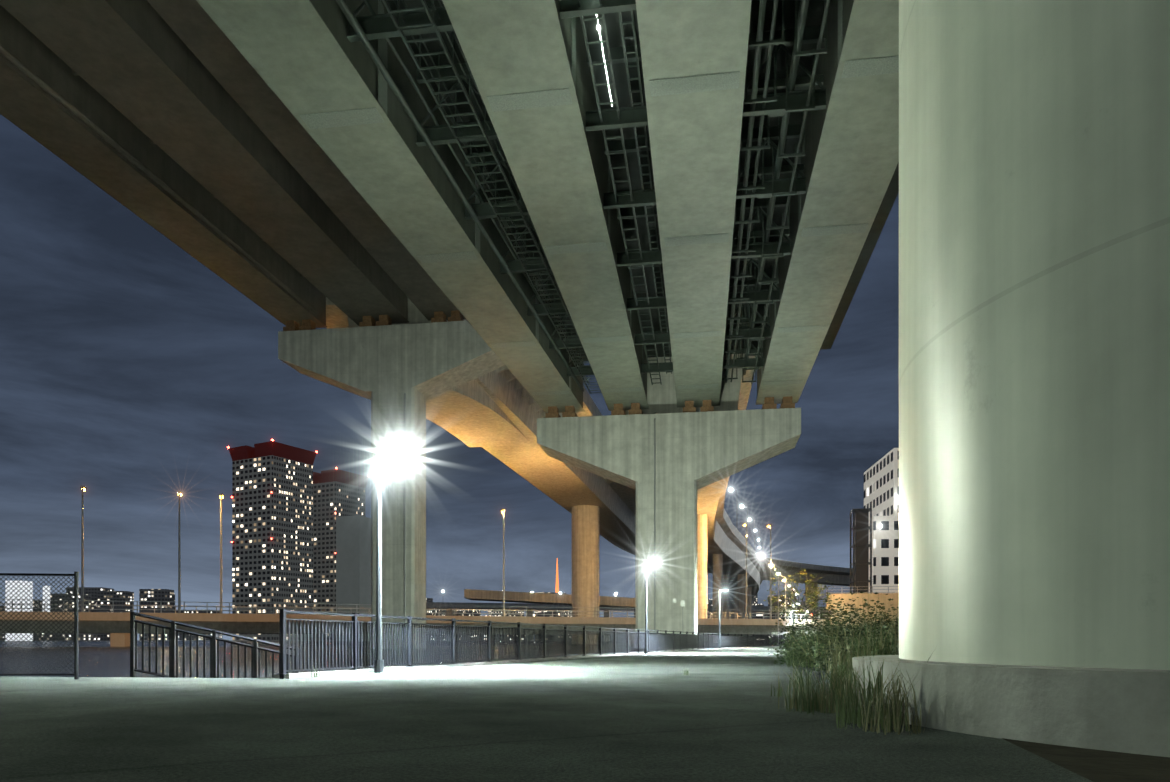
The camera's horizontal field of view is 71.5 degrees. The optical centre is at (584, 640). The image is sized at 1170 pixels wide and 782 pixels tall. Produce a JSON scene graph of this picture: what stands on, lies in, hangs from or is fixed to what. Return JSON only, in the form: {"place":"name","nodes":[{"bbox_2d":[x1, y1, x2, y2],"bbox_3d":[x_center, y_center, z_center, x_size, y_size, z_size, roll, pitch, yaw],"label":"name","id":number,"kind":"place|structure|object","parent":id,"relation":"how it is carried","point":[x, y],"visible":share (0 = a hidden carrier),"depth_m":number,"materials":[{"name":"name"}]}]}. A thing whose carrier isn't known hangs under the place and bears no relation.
{"place":"outdoors","nodes":[
{"label":"outdoors","id":0,"kind":"place"},
{"bbox_2d":[5,580,49,640],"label":"building","id":1,"kind":"structure","parent":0,"point":[23,601],"depth_m":700.81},
{"bbox_2d":[0,575,73,673],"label":"chain link","id":2,"kind":"object","parent":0,"point":[36,624],"depth_m":12.77,"materials":[{"name":"grey metal"}]},
{"bbox_2d":[336,515,370,640],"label":"building","id":3,"kind":"structure","parent":0,"point":[353,559],"depth_m":415.37,"materials":[{"name":"grey concrete"}]},
{"bbox_2d":[0,641,757,677],"bbox_3d":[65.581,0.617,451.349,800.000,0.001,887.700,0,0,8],"label":"canal water","id":4,"kind":"structure","parent":0,"point":[100,659],"depth_m":28.78,"materials":[{"name":"liquid"}]},
{"bbox_2d":[130,612,299,675],"bbox_3d":[-6.333,0.377,13.895,2.926,1.727,0.060,0,0,2],"label":"ramp railing","id":5,"kind":"object","parent":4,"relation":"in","point":[214,653],"visible":0.71,"depth_m":13.90,"materials":[{"name":"black metal"}]},
{"bbox_2d":[229,441,315,640],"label":"high-rise building","id":6,"kind":"structure","parent":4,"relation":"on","point":[267,570],"depth_m":468.01,"materials":[{"name":"grey concrete"}]},
{"bbox_2d":[313,469,367,640],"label":"high-rise building","id":7,"kind":"structure","parent":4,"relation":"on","point":[330,499],"depth_m":528.80,"materials":[{"name":"grey concrete"}]},
{"bbox_2d":[278,321,504,648],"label":"bridge pier","id":8,"kind":"structure","parent":4,"relation":"in","point":[383,368],"depth_m":56.22,"materials":[{"name":"grey concrete"}]},
{"bbox_2d":[0,0,465,327],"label":"deck girders","id":9,"kind":"object","parent":8,"relation":"on","point":[177,122],"visible":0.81,"depth_m":38.25,"materials":[{"name":"concrete"}]},
{"bbox_2d":[283,310,463,330],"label":"bridge bearings","id":10,"kind":"object","parent":8,"relation":"on","point":[310,324],"visible":0.62,"depth_m":56.68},
{"bbox_2d":[404,393,684,633],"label":"pier drain pipes","id":11,"kind":"object","parent":8,"relation":"attached to","point":[654,532],"visible":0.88,"depth_m":55.41,"materials":[{"name":"grey metal"}]},
{"bbox_2d":[537,408,800,648],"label":"bridge pier","id":12,"kind":"structure","parent":4,"relation":"in","point":[695,451],"depth_m":55.42,"materials":[{"name":"grey concrete"}]},
{"bbox_2d":[196,0,898,412],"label":"bridge girders","id":13,"kind":"object","parent":12,"relation":"on","point":[304,56],"visible":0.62,"depth_m":28.40,"materials":[{"name":"paint"}]},
{"bbox_2d":[336,0,829,393],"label":"steel girder bracing","id":14,"kind":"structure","parent":13,"relation":"on","point":[770,194],"depth_m":29.70,"materials":[{"name":"grey metal"}]},
{"bbox_2d":[596,15,611,101],"bbox_3d":[0.421,-17.429,23.371,0.125,0.140,6.500,0,0,8],"label":"fluorescent light","id":15,"kind":"object","parent":14,"relation":"attached to","point":[598,27],"visible":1,"depth_m":24.01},
{"bbox_2d":[299,0,898,395],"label":"girder splices","id":16,"kind":"object","parent":13,"relation":"on","point":[730,80],"visible":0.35,"depth_m":25.42,"materials":[{"name":"grey metal"}]},
{"bbox_2d":[387,0,898,360],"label":"deck slab","id":17,"kind":"structure","parent":13,"relation":"on","point":[815,12],"depth_m":33.09,"materials":[{"name":"grey concrete"}]},
{"bbox_2d":[545,396,794,417],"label":"bridge bearings","id":18,"kind":"object","parent":12,"relation":"on","point":[553,411],"visible":0.73,"depth_m":55.86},
{"bbox_2d":[624,353,763,602],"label":"concrete viaduct","id":19,"kind":"object","parent":12,"relation":"on","point":[734,394],"visible":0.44,"depth_m":69.95,"materials":[{"name":"grey concrete"}]},
{"bbox_2d":[714,509,763,587],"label":"lit viaduct fascia","id":20,"kind":"object","parent":19,"relation":"attached to","point":[729,547],"visible":0.69,"depth_m":165.91,"materials":[{"name":"grey concrete"}]},
{"bbox_2d":[732,488,759,557],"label":"lamp posts","id":21,"kind":"object","parent":19,"relation":"on","point":[754,531],"visible":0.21,"depth_m":202.16,"materials":[{"name":"grey metal"}]},
{"bbox_2d":[729,488,760,554],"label":"street lights","id":22,"kind":"object","parent":21,"relation":"attached to","point":[741,506],"visible":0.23,"depth_m":192.24},
{"bbox_2d":[0,587,804,640],"bbox_3d":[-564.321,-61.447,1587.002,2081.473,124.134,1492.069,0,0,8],"label":"distant city blocks","id":23,"kind":"structure","parent":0,"point":[109,596],"depth_m":910.44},
{"bbox_2d":[0,114,898,639],"label":"sky","id":24,"kind":"structure","parent":0,"point":[130,369],"materials":[{"name":"blue"}]},
{"bbox_2d":[0,640,1092,781],"bbox_3d":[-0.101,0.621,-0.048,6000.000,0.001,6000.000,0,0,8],"label":"ground","id":25,"kind":"structure","parent":0,"point":[715,715],"depth_m":5.52,"materials":[{"name":"grey concrete"}]},
{"bbox_2d":[0,572,78,678],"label":"fence frame","id":26,"kind":"object","parent":25,"relation":"on","point":[76,625],"visible":1,"depth_m":12.80,"materials":[{"name":"black metal"}]},
{"bbox_2d":[374,449,412,672],"bbox_3d":[-3.610,-1.462,15.267,0.716,4.165,0.220,0,0,8],"label":"street lamp","id":27,"kind":"object","parent":25,"relation":"on","point":[378,664],"visible":0.96,"depth_m":15.27,"materials":[{"name":"grey metal"}]},
{"bbox_2d":[390,454,409,457],"bbox_3d":[-3.463,-3.449,15.246,0.340,0.070,0.160,0,0,8],"label":"street lamp head","id":28,"kind":"object","parent":27,"relation":"attached to","point":[398,455],"visible":1,"depth_m":15.23},
{"bbox_2d":[0,611,860,646],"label":"bridge deck","id":29,"kind":"structure","parent":25,"relation":"on","point":[119,639],"depth_m":81.59,"materials":[{"name":"brown concrete"}]},
{"bbox_2d":[80,486,86,611],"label":"sodium lamp","id":30,"kind":"object","parent":29,"relation":"on","point":[82,559],"visible":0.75,"depth_m":75.64,"materials":[{"name":"grey metal"}]},
{"bbox_2d":[177,491,182,612],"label":"sodium lamp","id":31,"kind":"object","parent":29,"relation":"on","point":[179,574],"visible":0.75,"depth_m":78.34,"materials":[{"name":"grey metal"}]},
{"bbox_2d":[219,493,223,613],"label":"sodium lamp","id":32,"kind":"object","parent":29,"relation":"on","point":[221,494],"visible":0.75,"depth_m":79.57,"materials":[{"name":"grey metal"}]},
{"bbox_2d":[0,620,844,634],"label":"bridge girder","id":33,"kind":"object","parent":29,"relation":"on","point":[106,627],"visible":0.44,"depth_m":81.24,"materials":[{"name":"concrete"}]},
{"bbox_2d":[0,599,858,618],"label":"bridge railing","id":34,"kind":"object","parent":29,"relation":"on","point":[369,612],"visible":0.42,"depth_m":86.70,"materials":[{"name":"grey"}]},
{"bbox_2d":[501,509,505,615],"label":"sodium lamp","id":35,"kind":"object","parent":29,"relation":"on","point":[503,510],"visible":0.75,"depth_m":89.04,"materials":[{"name":"grey metal"}]},
{"bbox_2d":[634,609,830,619],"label":"bridge cars","id":36,"kind":"object","parent":29,"relation":"on","point":[824,611],"visible":0.1,"depth_m":105.25,"materials":[{"name":"white metal"}]},
{"bbox_2d":[742,522,747,618],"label":"sodium lamp","id":37,"kind":"object","parent":29,"relation":"on","point":[746,523],"visible":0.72,"depth_m":99.14,"materials":[{"name":"grey metal"}]},
{"bbox_2d":[766,524,771,618],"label":"sodium lamp","id":38,"kind":"object","parent":29,"relation":"on","point":[770,576],"visible":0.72,"depth_m":100.30,"materials":[{"name":"grey metal"}]},
{"bbox_2d":[274,646,782,678],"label":"quay kerb","id":39,"kind":"structure","parent":25,"relation":"on","point":[335,672],"depth_m":18.33,"materials":[{"name":"concrete"}]},
{"bbox_2d":[277,609,797,678],"bbox_3d":[10.065,0.061,56.359,2.542,1.120,91.707,0,0,21],"label":"quay fence","id":40,"kind":"object","parent":39,"relation":"on","point":[562,642],"visible":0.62,"depth_m":19.21,"materials":[{"name":"black metal"}]},
{"bbox_2d":[644,560,660,653],"bbox_3d":[3.001,-1.462,36.183,0.716,4.165,0.220,0,0,8],"label":"street lamp","id":41,"kind":"object","parent":25,"relation":"on","point":[646,648],"visible":0.96,"depth_m":36.18,"materials":[{"name":"grey metal"}]},
{"bbox_2d":[572,505,817,643],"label":"bridge columns","id":42,"kind":"structure","parent":25,"relation":"on","point":[585,555],"depth_m":126.59,"materials":[{"name":"concrete"}]},
{"bbox_2d":[326,297,852,585],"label":"concrete viaduct","id":43,"kind":"object","parent":42,"relation":"on","point":[497,412],"visible":0.35,"depth_m":88.51,"materials":[{"name":"beige concrete"}]},
{"bbox_2d":[718,589,728,648],"bbox_3d":[9.656,-1.462,56.638,0.716,4.165,0.220,0,0,8],"label":"street lamp","id":44,"kind":"object","parent":25,"relation":"on","point":[719,646],"visible":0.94,"depth_m":56.63,"materials":[{"name":"grey metal"}]},
{"bbox_2d":[758,554,805,644],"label":"street light poles","id":45,"kind":"object","parent":25,"relation":"on","point":[772,565],"visible":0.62,"depth_m":103.96,"materials":[{"name":"grey metal"}]},
{"bbox_2d":[850,508,871,591],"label":"stair tower","id":46,"kind":"structure","parent":25,"relation":"on","point":[861,545],"depth_m":136.32,"materials":[{"name":"grey metal"}]},
{"bbox_2d":[827,593,898,629],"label":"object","id":47,"kind":"object","parent":25,"relation":"on","point":[883,597],"visible":0.07,"depth_m":103.86,"materials":[{"name":"beige concrete"}]},
{"bbox_2d":[826,586,898,594],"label":"railing","id":48,"kind":"object","parent":47,"relation":"on","point":[872,589],"visible":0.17,"depth_m":109.36,"materials":[{"name":"grey"}]},
{"bbox_2d":[464,589,635,607],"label":"approach ramp","id":49,"kind":"structure","parent":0,"point":[545,598],"depth_m":146.11,"materials":[{"name":"concrete"}]},
{"bbox_2d":[555,558,558,592],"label":"tower","id":50,"kind":"structure","parent":0,"point":[557,586],"depth_m":3287.66,"materials":[{"name":"orange"}]},
{"bbox_2d":[426,602,826,640],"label":"distant overpass","id":51,"kind":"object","parent":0,"point":[529,606],"depth_m":450.73,"materials":[{"name":"concrete"}]},
{"bbox_2d":[764,568,833,618],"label":"tree","id":52,"kind":"object","parent":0,"point":[806,581],"depth_m":108.45,"materials":[{"name":"green plant"}]},
{"bbox_2d":[781,597,898,669],"bbox_3d":[12.833,-0.446,40.195,7.593,2.151,66.121,0,0,15],"label":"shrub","id":53,"kind":"object","parent":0,"point":[835,633],"depth_m":17.43,"materials":[{"name":"plant"}]},
{"bbox_2d":[864,448,898,591],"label":"office building","id":54,"kind":"structure","parent":0,"point":[881,486],"depth_m":200.10,"materials":[{"name":"white concrete"}]},
{"bbox_2d":[1002,738,1169,781],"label":"verge ground","id":55,"kind":"structure","parent":0,"point":[1093,765],"depth_m":4.09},
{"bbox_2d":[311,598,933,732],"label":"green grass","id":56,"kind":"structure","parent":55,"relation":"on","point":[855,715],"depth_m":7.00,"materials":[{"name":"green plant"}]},
{"bbox_2d":[765,588,898,673],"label":"shrub leaves","id":57,"kind":"object","parent":55,"relation":"on","point":[826,622],"visible":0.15,"depth_m":17.44,"materials":[{"name":"green plant"}]},
{"bbox_2d":[767,596,946,734],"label":"dry grass","id":58,"kind":"structure","parent":55,"relation":"on","point":[895,726],"depth_m":6.94,"materials":[{"name":"green plant"}]},
{"bbox_2d":[852,655,1169,756],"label":"column plinth","id":59,"kind":"structure","parent":55,"relation":"on","point":[1118,710],"depth_m":4.87,"materials":[{"name":"concrete"}]},
{"bbox_2d":[899,0,1169,669],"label":"round column","id":60,"kind":"structure","parent":59,"relation":"on","point":[1034,332],"depth_m":5.37,"materials":[{"name":"paint"}]}
]}

